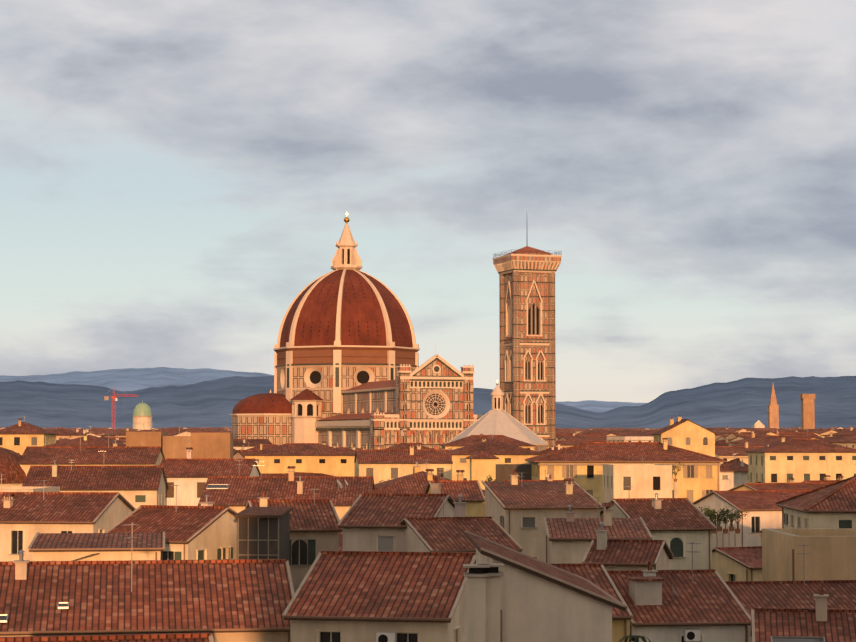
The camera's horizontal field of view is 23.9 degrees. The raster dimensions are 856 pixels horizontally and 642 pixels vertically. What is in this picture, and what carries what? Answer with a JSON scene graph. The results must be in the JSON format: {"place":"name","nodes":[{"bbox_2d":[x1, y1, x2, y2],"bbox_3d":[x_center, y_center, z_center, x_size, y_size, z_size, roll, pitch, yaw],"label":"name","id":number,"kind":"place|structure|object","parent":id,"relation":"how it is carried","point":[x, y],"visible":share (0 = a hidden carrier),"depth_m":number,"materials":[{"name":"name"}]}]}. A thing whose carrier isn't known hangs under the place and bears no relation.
{"place":"outdoors","nodes":[
{"label":"outdoors","id":0,"kind":"place"},
{"bbox_2d":[0,367,646,412],"bbox_3d":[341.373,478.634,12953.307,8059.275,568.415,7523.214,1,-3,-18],"label":"hills","id":1,"kind":"structure","parent":0,"point":[129,379],"depth_m":14684.23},
{"bbox_2d":[0,376,855,428],"bbox_3d":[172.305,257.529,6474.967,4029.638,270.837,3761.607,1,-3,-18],"label":"hills","id":2,"kind":"structure","parent":0,"point":[742,403],"depth_m":6342.15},
{"bbox_2d":[0,426,855,580],"bbox_3d":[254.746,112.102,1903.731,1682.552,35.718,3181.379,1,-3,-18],"label":"city buildings","id":3,"kind":"structure","parent":0,"point":[756,501],"depth_m":500.55,"materials":[{"name":"paint"}]},
{"bbox_2d":[0,0,855,402],"label":"sky","id":4,"kind":"structure","parent":0,"point":[174,174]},
{"label":"ground","id":5,"kind":"structure","parent":0,"visible":0},
{"bbox_2d":[104,386,137,428],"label":"tower crane","id":6,"kind":"object","parent":5,"relation":"on","point":[112,398],"visible":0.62,"depth_m":1233.26,"materials":[{"name":"paint"}]},
{"bbox_2d":[230,212,483,448],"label":"cathedral","id":7,"kind":"structure","parent":5,"relation":"on","point":[349,371],"depth_m":757.93,"materials":[{"name":"stone"}]},
{"bbox_2d":[0,414,855,641],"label":"city buildings","id":8,"kind":"structure","parent":5,"relation":"on","point":[161,537],"depth_m":138.41,"materials":[{"name":"paint"}]},
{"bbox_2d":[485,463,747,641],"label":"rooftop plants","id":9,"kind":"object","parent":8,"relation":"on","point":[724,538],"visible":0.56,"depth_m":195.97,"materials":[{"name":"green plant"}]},
{"bbox_2d":[448,381,547,451],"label":"baptistery roof","id":10,"kind":"structure","parent":5,"relation":"on","point":[497,419],"depth_m":642.15,"materials":[{"name":"stone"}]},
{"bbox_2d":[493,246,561,448],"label":"bell tower","id":11,"kind":"structure","parent":5,"relation":"on","point":[527,327],"depth_m":692.70,"materials":[{"name":"stone"}]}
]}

